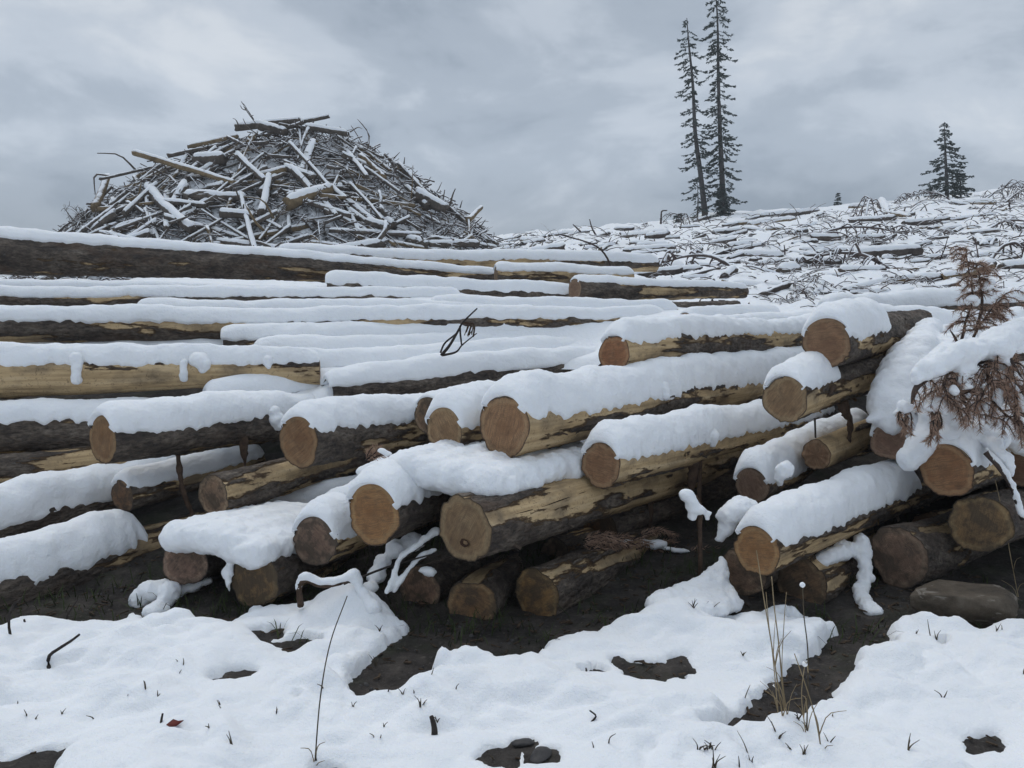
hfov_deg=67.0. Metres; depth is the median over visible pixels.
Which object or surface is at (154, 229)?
broken log
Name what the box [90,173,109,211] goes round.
broken log
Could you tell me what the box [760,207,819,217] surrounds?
fallen log
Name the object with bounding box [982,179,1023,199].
dead bough heap
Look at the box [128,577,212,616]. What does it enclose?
snow lump
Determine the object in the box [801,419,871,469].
felled log
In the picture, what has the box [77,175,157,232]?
broken log
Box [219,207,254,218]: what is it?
broken log
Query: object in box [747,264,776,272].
fallen log
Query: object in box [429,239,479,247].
broken log
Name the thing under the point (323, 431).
felled log
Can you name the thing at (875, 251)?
fallen log
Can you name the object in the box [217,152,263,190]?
broken log
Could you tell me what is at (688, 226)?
fallen log
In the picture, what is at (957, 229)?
fallen log
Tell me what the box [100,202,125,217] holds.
broken log
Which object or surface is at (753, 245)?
fallen log
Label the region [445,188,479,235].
broken log
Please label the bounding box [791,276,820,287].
dead bough heap
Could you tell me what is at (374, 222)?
broken log
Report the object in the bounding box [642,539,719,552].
dead needle sprig
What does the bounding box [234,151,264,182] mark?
broken log
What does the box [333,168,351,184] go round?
broken log
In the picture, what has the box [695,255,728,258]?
fallen log
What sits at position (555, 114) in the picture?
sky
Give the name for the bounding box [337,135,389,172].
broken log
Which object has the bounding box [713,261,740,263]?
fallen log
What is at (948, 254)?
dead bough heap
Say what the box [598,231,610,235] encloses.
fallen log
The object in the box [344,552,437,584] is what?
snowy twig
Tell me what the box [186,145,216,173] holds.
broken log
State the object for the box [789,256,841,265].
fallen log
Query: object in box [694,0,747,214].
conifer
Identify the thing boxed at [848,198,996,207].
fallen log
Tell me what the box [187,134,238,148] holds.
broken log
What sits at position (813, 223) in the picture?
fallen log
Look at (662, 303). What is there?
felled log
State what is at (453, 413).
felled log
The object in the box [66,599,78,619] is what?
twig
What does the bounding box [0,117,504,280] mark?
slash debris
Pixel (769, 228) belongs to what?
fallen log
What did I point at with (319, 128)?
broken log
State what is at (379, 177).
broken log
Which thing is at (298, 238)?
broken log
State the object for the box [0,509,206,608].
felled log
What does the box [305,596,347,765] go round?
straw stalk
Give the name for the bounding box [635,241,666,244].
fallen log
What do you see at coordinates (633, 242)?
fallen log
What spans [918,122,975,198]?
conifer
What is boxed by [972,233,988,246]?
fallen log
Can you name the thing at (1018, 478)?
felled log
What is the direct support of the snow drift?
on the felled log at (884, 444)
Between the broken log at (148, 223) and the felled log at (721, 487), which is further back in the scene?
the broken log at (148, 223)
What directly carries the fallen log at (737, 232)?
on the snow ground at (884, 700)
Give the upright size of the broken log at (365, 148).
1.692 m
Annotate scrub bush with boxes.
[662,212,684,224]
[673,213,689,223]
[686,210,710,222]
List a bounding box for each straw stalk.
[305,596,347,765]
[756,550,799,715]
[760,593,778,712]
[766,576,784,710]
[767,592,796,713]
[793,661,807,731]
[794,653,845,747]
[800,582,817,730]
[995,480,1023,596]
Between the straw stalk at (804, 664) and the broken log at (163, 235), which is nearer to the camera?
the straw stalk at (804, 664)
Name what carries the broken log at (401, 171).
on the slash debris
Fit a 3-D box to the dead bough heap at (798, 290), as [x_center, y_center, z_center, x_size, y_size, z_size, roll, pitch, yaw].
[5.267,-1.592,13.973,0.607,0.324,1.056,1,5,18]
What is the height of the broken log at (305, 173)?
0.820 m
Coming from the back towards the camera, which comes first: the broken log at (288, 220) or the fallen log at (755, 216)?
the fallen log at (755, 216)
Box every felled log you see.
[0,226,493,282]
[0,279,326,286]
[0,284,459,305]
[0,303,663,342]
[0,341,320,398]
[0,397,149,453]
[0,445,210,483]
[0,455,175,537]
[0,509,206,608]
[87,390,314,515]
[111,444,266,510]
[137,297,487,307]
[158,500,307,590]
[198,456,371,512]
[203,367,340,392]
[220,321,527,345]
[231,554,352,606]
[253,331,492,348]
[265,475,357,502]
[278,243,659,271]
[279,388,443,474]
[292,479,436,565]
[305,335,575,367]
[321,346,601,395]
[325,270,568,296]
[345,458,450,545]
[388,439,743,561]
[399,556,482,603]
[414,388,445,433]
[425,380,495,444]
[430,294,677,309]
[447,553,522,619]
[480,345,803,457]
[493,261,633,283]
[515,526,658,615]
[541,527,605,556]
[569,274,748,300]
[581,399,836,528]
[583,496,686,535]
[598,313,811,365]
[635,309,813,319]
[672,300,740,307]
[680,304,779,314]
[693,449,872,503]
[723,548,778,595]
[733,408,867,501]
[733,459,949,575]
[762,351,885,442]
[777,528,883,615]
[783,308,814,311]
[801,297,931,393]
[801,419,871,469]
[816,286,1023,309]
[870,392,1012,459]
[871,511,991,588]
[879,303,1023,324]
[896,389,1023,496]
[911,508,952,521]
[942,316,1023,336]
[947,487,1023,551]
[963,361,1023,398]
[1007,448,1023,486]
[1012,343,1023,360]
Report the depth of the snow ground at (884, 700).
3.25 m
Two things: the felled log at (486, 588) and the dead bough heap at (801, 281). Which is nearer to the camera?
the felled log at (486, 588)
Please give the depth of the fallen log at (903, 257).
20.53 m
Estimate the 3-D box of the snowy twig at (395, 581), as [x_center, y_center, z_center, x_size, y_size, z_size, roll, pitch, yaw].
[-0.548,0.975,4.272,0.391,0.312,0.078,-4,6,-42]
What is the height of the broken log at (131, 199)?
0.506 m
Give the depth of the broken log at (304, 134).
32.76 m
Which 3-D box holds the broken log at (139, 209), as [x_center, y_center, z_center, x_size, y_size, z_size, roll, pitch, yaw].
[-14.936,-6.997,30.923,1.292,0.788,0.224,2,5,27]
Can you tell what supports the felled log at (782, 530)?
on the felled log at (823, 576)
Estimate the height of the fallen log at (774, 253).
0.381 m
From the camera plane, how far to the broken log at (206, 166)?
32.25 m
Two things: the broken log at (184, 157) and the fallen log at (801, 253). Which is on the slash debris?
the broken log at (184, 157)
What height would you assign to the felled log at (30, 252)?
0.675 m
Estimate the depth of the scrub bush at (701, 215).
43.58 m
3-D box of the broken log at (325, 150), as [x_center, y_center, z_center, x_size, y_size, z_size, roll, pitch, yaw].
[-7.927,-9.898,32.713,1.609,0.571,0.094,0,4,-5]
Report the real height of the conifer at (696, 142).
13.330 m
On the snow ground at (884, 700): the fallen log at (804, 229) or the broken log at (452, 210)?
the fallen log at (804, 229)
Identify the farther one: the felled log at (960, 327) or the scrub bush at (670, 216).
the scrub bush at (670, 216)
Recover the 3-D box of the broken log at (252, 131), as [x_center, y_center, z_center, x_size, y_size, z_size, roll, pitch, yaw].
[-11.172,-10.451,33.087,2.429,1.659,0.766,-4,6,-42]
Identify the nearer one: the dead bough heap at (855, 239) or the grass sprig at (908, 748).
the grass sprig at (908, 748)
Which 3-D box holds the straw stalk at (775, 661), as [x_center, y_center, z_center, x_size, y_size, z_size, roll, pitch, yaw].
[1.015,0.975,2.949,0.148,0.660,0.140,0,4,0]
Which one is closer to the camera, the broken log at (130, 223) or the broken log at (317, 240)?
the broken log at (317, 240)
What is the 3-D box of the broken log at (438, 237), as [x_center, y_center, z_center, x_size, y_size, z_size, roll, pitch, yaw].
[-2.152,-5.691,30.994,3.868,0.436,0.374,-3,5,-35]
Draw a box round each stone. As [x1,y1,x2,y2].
[512,738,533,747]
[529,746,551,763]
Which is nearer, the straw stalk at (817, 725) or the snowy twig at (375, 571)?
the straw stalk at (817, 725)
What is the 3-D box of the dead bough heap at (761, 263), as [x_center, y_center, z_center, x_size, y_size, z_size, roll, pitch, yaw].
[6.895,-3.039,19.939,1.931,0.447,1.124,-2,5,-24]
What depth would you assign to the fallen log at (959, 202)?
41.73 m
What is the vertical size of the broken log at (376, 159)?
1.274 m
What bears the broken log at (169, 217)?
in the slash debris
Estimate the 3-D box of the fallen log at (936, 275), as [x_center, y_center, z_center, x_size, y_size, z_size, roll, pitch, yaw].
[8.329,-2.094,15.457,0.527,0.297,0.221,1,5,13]
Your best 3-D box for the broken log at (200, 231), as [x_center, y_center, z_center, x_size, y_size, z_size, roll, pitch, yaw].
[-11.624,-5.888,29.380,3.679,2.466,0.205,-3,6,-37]
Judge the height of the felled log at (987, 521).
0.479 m
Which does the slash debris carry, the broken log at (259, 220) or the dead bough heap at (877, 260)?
the broken log at (259, 220)
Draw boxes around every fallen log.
[493,245,510,248]
[500,236,517,240]
[519,236,545,241]
[519,238,543,245]
[528,242,565,249]
[548,230,573,236]
[570,230,589,232]
[584,242,614,249]
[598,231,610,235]
[602,244,608,250]
[614,226,634,230]
[620,227,669,237]
[623,243,675,251]
[629,240,649,244]
[632,248,667,252]
[634,265,682,277]
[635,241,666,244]
[644,230,668,238]
[663,264,702,272]
[665,235,679,238]
[667,249,680,252]
[669,259,683,265]
[679,224,699,227]
[680,273,710,277]
[685,246,702,254]
[685,262,737,266]
[689,267,720,274]
[692,214,710,221]
[692,233,705,238]
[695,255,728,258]
[710,236,736,243]
[711,227,741,233]
[712,241,764,253]
[712,248,731,254]
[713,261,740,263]
[715,229,747,238]
[719,265,738,278]
[722,221,738,226]
[724,240,752,248]
[726,249,750,258]
[733,279,782,285]
[734,220,748,224]
[735,249,783,256]
[738,238,757,240]
[742,226,763,230]
[745,215,759,218]
[747,216,795,225]
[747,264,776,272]
[748,256,762,261]
[756,258,782,263]
[759,281,790,296]
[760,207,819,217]
[765,226,783,229]
[776,235,797,243]
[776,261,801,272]
[789,249,817,256]
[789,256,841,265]
[791,238,818,243]
[797,227,808,232]
[799,245,836,254]
[799,246,855,251]
[800,290,857,294]
[802,221,817,227]
[809,288,890,293]
[810,232,840,241]
[810,241,834,246]
[814,279,825,291]
[824,270,876,275]
[835,237,856,245]
[837,264,886,272]
[841,278,883,291]
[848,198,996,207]
[848,214,895,222]
[853,244,923,258]
[856,233,885,238]
[873,233,896,244]
[877,197,890,213]
[878,273,915,282]
[881,254,893,258]
[883,286,914,293]
[885,210,911,216]
[891,267,918,270]
[894,254,911,259]
[901,215,950,225]
[910,239,932,245]
[910,258,931,262]
[916,272,942,280]
[923,253,946,259]
[926,224,939,229]
[927,235,948,239]
[938,224,960,230]
[938,282,960,286]
[941,268,975,279]
[949,200,969,204]
[950,212,994,220]
[952,226,962,231]
[970,228,999,234]
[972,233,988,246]
[973,237,997,244]
[973,249,1015,256]
[983,258,996,265]
[989,237,995,244]
[996,254,1022,260]
[996,258,1023,268]
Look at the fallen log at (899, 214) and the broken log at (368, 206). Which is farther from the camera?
the fallen log at (899, 214)
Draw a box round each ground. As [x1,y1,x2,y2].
[0,188,1023,767]
[0,388,1023,767]
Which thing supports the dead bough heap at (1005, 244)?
on the ground at (994, 566)
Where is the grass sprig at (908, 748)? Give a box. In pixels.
[907,733,918,750]
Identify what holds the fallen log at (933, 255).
on the snow ground at (884, 700)
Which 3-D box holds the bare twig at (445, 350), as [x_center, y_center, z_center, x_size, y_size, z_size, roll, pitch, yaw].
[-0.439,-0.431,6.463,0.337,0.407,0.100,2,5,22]
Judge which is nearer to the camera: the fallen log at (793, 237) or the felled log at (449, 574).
the felled log at (449, 574)
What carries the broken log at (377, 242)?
in the slash debris
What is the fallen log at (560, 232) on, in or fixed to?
on the snow ground at (884, 700)
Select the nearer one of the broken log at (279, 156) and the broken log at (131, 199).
the broken log at (131, 199)
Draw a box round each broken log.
[33,228,153,279]
[56,222,68,231]
[66,227,75,231]
[68,210,92,227]
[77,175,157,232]
[80,225,137,237]
[87,208,118,231]
[89,222,116,233]
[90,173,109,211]
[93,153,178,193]
[97,183,154,210]
[98,163,162,213]
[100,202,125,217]
[106,234,223,241]
[109,217,145,233]
[111,213,130,222]
[114,211,162,230]
[119,168,143,193]
[121,181,158,216]
[124,169,170,186]
[125,200,144,214]
[126,195,136,201]
[127,218,157,234]
[131,149,235,184]
[132,175,150,200]
[133,165,169,186]
[142,181,197,234]
[143,159,191,201]
[143,207,159,237]
[144,195,149,209]
[151,173,186,182]
[155,203,191,227]
[158,170,179,189]
[160,195,189,238]
[163,163,192,173]
[163,189,187,231]
[163,198,206,207]
[163,213,239,237]
[167,141,230,157]
[168,175,178,185]
[169,179,189,207]
[174,148,194,171]
[181,198,220,219]
[181,200,252,240]
[182,189,247,201]
[184,173,224,179]
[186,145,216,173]
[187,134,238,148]
[187,162,225,182]
[192,151,227,164]
[192,165,286,189]
[195,140,268,152]
[196,160,267,207]
[198,145,237,167]
[200,208,326,242]
[202,164,219,178]
[204,180,223,188]
[205,225,212,242]
[208,204,235,207]
[212,231,281,247]
[213,204,308,243]
[214,142,235,151]
[216,162,239,170]
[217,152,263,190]
[219,167,248,186]
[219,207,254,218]
[222,197,232,220]
[223,137,255,152]
[224,147,242,155]
[225,119,265,152]
[225,188,257,216]
[226,135,268,157]
[226,156,250,186]
[234,116,300,130]
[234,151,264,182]
[235,179,285,183]
[236,204,262,239]
[237,130,257,171]
[237,209,278,231]
[239,162,313,191]
[239,191,256,245]
[240,131,310,175]
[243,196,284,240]
[256,119,288,135]
[256,173,276,197]
[257,172,271,215]
[258,215,282,230]
[261,223,290,245]
[266,120,303,137]
[267,154,344,159]
[270,173,322,190]
[270,188,286,197]
[271,184,301,188]
[277,233,310,243]
[278,122,350,136]
[282,182,334,210]
[283,159,304,168]
[284,163,316,180]
[284,234,338,244]
[285,182,343,196]
[286,214,292,233]
[287,163,338,220]
[288,114,329,123]
[288,140,327,182]
[289,156,355,178]
[290,171,378,185]
[293,134,318,142]
[296,126,309,161]
[296,138,317,185]
[298,128,304,144]
[301,214,332,220]
[304,199,351,217]
[305,123,347,135]
[305,143,340,155]
[310,163,376,189]
[317,220,320,243]
[319,193,414,207]
[323,208,366,228]
[324,215,341,224]
[326,165,342,169]
[328,233,351,242]
[329,227,422,236]
[331,134,368,178]
[331,184,381,229]
[332,145,354,154]
[333,160,370,181]
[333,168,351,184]
[335,160,390,176]
[335,190,396,229]
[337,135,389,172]
[337,219,389,247]
[340,180,375,198]
[340,207,396,246]
[341,119,374,153]
[341,151,385,171]
[342,193,359,227]
[344,146,356,173]
[344,191,377,196]
[347,207,388,237]
[349,142,384,158]
[349,181,383,219]
[354,234,394,247]
[355,183,421,216]
[358,145,391,171]
[358,152,386,178]
[364,165,403,195]
[365,217,389,231]
[366,195,397,208]
[378,204,386,216]
[383,152,403,177]
[385,240,442,248]
[389,171,446,220]
[390,214,410,227]
[394,169,411,179]
[394,208,422,231]
[394,218,425,228]
[396,162,421,184]
[397,161,427,191]
[404,184,431,210]
[405,234,428,248]
[413,187,450,214]
[415,235,496,248]
[425,212,458,233]
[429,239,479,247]
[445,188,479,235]
[449,210,497,244]
[449,233,472,249]
[465,205,482,222]
[467,219,470,238]
[473,222,488,242]
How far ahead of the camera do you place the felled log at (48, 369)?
6.08 m
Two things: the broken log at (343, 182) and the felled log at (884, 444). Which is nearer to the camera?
the felled log at (884, 444)
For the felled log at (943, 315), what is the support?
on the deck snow
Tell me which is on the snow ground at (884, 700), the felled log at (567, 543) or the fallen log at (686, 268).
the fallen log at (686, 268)
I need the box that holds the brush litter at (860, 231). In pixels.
[495,192,1023,307]
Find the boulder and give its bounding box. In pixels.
[910,579,1018,627]
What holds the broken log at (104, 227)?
on the broken log
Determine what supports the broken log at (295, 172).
in the slash debris
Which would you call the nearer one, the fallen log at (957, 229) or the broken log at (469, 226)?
the fallen log at (957, 229)
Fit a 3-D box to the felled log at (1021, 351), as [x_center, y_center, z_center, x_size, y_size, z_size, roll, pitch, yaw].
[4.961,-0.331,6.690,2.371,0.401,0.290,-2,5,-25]
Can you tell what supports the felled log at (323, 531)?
on the snow ground at (884, 700)
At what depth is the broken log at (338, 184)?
30.62 m
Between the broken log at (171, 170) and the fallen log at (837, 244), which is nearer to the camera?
the fallen log at (837, 244)
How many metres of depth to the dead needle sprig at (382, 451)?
4.51 m
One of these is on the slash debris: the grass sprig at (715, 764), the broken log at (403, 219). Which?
the broken log at (403, 219)
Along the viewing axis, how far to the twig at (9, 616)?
3.84 m
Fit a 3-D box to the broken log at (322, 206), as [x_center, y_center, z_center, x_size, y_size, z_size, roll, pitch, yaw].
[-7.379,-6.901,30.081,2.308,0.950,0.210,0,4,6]
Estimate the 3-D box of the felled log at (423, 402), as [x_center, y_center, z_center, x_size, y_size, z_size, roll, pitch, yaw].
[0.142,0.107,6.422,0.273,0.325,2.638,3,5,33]
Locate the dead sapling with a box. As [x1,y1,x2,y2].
[943,244,1023,342]
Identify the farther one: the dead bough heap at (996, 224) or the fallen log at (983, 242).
the dead bough heap at (996, 224)
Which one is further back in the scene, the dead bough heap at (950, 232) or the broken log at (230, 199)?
the broken log at (230, 199)
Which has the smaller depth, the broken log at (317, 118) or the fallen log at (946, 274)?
the fallen log at (946, 274)
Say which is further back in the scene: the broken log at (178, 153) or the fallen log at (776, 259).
the broken log at (178, 153)
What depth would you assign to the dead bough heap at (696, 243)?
24.94 m
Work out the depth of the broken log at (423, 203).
32.54 m
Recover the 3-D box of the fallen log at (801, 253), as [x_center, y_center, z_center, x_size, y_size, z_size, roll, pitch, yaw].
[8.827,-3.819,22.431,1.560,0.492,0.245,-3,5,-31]
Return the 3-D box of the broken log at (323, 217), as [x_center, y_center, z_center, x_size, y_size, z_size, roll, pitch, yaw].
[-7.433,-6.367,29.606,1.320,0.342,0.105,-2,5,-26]
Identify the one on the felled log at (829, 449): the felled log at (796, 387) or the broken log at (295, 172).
the felled log at (796, 387)
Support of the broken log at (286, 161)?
on the slash debris
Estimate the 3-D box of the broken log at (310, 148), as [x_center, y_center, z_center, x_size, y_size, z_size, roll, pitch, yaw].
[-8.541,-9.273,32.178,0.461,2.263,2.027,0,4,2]
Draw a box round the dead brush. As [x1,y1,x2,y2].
[61,201,97,226]
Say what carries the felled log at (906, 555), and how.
on the ground at (994, 566)
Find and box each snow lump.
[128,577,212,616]
[363,532,436,592]
[645,556,743,616]
[715,495,757,541]
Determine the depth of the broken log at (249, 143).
32.81 m
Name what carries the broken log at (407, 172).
on the slash debris
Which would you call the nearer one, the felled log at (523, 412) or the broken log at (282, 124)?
the felled log at (523, 412)
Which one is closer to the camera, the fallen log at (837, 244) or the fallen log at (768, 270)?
the fallen log at (768, 270)
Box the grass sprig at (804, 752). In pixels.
[799,744,807,754]
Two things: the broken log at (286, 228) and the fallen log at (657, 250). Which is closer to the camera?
the fallen log at (657, 250)
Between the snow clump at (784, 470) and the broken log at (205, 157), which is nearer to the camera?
the snow clump at (784, 470)
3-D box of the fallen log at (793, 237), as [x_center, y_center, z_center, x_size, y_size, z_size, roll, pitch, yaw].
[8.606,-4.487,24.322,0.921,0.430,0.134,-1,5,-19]
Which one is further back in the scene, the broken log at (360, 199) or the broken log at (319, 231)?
the broken log at (360, 199)
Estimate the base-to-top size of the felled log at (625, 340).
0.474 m
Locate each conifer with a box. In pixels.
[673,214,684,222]
[674,18,720,215]
[691,181,708,220]
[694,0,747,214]
[711,188,736,217]
[833,193,841,205]
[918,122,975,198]
[949,170,971,198]
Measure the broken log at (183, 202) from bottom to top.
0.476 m
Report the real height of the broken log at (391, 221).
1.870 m
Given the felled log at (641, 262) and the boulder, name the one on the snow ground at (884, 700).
the boulder
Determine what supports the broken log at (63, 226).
on the slash debris
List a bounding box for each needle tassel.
[893,400,916,439]
[921,396,949,449]
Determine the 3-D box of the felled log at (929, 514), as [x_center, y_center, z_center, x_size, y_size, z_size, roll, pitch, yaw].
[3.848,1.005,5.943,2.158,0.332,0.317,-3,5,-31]
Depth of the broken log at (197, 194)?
30.66 m
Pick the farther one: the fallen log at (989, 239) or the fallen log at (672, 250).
the fallen log at (672, 250)
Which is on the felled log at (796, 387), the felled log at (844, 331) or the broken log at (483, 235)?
the felled log at (844, 331)
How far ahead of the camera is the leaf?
2.88 m
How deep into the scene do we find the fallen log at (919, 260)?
20.05 m
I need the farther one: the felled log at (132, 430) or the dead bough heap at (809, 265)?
the dead bough heap at (809, 265)
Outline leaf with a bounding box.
[166,719,183,726]
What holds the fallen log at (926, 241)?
on the snow ground at (884, 700)
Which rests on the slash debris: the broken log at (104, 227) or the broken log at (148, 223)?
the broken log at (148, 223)
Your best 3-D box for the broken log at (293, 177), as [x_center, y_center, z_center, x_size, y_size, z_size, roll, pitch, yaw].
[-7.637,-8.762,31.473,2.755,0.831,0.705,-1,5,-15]
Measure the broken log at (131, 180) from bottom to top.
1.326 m
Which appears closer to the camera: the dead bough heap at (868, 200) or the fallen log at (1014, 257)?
the fallen log at (1014, 257)
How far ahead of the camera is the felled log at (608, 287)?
9.43 m
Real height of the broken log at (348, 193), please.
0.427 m
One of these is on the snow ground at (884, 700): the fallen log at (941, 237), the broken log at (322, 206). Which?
the fallen log at (941, 237)
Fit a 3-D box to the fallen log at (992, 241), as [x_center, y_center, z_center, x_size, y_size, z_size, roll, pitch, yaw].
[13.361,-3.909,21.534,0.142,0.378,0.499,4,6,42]
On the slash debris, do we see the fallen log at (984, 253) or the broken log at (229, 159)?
the broken log at (229, 159)
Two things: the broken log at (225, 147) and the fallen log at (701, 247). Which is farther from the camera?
the broken log at (225, 147)
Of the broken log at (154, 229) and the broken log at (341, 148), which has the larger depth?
the broken log at (341, 148)
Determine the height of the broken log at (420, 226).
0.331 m
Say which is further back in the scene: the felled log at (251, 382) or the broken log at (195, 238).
the broken log at (195, 238)
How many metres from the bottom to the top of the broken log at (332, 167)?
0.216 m
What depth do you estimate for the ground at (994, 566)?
4.40 m
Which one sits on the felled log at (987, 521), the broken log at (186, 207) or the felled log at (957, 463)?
the felled log at (957, 463)
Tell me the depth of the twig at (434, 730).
2.98 m
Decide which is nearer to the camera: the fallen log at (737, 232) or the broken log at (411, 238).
the fallen log at (737, 232)
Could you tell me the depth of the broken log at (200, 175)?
31.83 m
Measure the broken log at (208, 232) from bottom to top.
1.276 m
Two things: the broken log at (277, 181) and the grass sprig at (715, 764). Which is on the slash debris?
the broken log at (277, 181)
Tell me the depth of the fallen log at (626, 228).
43.52 m
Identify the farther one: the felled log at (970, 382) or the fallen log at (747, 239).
the fallen log at (747, 239)
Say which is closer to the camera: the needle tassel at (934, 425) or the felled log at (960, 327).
the needle tassel at (934, 425)
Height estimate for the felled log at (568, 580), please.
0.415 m
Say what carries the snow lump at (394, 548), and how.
on the snow ground at (884, 700)
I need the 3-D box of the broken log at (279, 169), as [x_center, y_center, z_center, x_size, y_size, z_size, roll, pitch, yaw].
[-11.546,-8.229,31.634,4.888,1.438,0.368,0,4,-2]
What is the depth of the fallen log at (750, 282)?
15.69 m
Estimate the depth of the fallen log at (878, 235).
24.28 m
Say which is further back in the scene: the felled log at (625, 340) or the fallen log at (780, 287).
the fallen log at (780, 287)
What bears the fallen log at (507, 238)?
on the snow ground at (884, 700)
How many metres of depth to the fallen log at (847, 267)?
16.37 m
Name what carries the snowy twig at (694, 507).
on the ground at (994, 566)
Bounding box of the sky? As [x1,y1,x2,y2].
[0,0,1023,277]
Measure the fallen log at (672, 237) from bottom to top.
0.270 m
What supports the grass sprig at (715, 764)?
on the snow ground at (884, 700)
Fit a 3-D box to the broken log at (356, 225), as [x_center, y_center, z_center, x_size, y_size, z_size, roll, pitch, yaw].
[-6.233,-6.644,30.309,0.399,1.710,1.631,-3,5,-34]
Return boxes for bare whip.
[558,234,611,265]
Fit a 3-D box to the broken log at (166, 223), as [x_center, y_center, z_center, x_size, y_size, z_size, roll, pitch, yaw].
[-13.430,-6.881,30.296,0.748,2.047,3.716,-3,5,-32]
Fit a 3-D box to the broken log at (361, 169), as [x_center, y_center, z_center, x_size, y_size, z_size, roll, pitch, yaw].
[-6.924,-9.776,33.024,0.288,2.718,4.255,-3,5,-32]
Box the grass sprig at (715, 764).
[713,755,725,767]
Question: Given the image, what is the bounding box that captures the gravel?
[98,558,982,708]
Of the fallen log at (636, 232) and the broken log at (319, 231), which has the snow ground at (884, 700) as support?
the fallen log at (636, 232)
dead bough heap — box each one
[658,249,730,266]
[673,240,723,253]
[751,258,801,267]
[771,229,823,238]
[771,296,795,303]
[786,286,822,298]
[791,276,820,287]
[793,242,890,268]
[796,273,821,277]
[801,259,839,268]
[807,214,837,220]
[810,221,928,239]
[843,236,887,244]
[846,235,894,243]
[852,195,884,216]
[882,274,908,282]
[892,189,950,202]
[901,275,934,286]
[912,249,980,258]
[935,229,957,234]
[967,205,988,209]
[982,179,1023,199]
[989,216,1023,230]
[990,240,1023,257]
[1003,186,1023,202]
[1008,231,1023,238]
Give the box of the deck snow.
[25,293,989,398]
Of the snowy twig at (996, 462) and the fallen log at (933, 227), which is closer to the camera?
the snowy twig at (996, 462)
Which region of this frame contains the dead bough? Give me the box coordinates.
[909,318,1023,448]
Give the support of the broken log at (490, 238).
on the slash debris
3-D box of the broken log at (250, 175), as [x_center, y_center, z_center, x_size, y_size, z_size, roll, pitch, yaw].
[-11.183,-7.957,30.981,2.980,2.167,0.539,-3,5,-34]
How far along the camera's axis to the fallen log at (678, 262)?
19.76 m
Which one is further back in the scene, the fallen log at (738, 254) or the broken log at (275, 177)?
the broken log at (275, 177)
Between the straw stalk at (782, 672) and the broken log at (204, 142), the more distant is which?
the broken log at (204, 142)
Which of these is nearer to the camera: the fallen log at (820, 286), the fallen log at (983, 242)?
the fallen log at (820, 286)
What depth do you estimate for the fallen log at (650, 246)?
26.91 m
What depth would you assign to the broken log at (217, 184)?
31.23 m
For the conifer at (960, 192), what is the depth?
50.10 m
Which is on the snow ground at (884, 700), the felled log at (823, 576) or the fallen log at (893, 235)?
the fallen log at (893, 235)
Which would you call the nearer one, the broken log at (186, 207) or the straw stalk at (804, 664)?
the straw stalk at (804, 664)
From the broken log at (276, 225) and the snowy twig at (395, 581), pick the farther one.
the broken log at (276, 225)
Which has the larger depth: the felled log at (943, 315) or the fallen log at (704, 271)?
the fallen log at (704, 271)
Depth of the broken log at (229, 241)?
28.92 m
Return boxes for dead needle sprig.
[365,444,391,460]
[581,526,689,552]
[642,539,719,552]
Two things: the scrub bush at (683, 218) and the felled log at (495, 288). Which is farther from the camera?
the scrub bush at (683, 218)
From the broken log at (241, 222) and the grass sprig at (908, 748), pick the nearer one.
the grass sprig at (908, 748)
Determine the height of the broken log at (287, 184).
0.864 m
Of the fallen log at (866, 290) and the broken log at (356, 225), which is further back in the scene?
the broken log at (356, 225)
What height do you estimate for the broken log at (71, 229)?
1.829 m
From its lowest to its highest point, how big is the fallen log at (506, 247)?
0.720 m
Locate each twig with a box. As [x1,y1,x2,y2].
[7,597,21,633]
[46,634,79,668]
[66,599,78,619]
[233,105,462,207]
[295,568,381,613]
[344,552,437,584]
[384,527,439,595]
[429,715,437,734]
[440,308,476,356]
[679,489,711,575]
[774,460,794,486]
[984,448,1023,520]
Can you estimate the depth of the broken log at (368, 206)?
31.24 m
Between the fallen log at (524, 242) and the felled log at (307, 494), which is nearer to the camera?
the felled log at (307, 494)
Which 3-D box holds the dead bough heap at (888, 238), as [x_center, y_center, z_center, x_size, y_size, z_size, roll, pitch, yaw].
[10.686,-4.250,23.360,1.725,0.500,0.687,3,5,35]
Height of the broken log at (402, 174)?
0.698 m
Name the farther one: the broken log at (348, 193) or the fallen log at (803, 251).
the broken log at (348, 193)
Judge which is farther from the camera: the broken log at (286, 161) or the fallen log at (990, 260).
the broken log at (286, 161)
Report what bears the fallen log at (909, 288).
on the snow ground at (884, 700)
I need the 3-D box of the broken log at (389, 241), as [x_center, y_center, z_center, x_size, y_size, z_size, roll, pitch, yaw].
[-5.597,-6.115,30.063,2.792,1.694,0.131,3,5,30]
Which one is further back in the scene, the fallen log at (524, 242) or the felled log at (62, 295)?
the fallen log at (524, 242)
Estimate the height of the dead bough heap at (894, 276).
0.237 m
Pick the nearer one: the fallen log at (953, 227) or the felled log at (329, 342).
the felled log at (329, 342)
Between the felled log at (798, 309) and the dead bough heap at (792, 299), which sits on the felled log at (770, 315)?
the felled log at (798, 309)
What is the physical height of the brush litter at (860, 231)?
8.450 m
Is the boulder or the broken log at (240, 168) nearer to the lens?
the boulder
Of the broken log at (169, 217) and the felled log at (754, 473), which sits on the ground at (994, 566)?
the felled log at (754, 473)

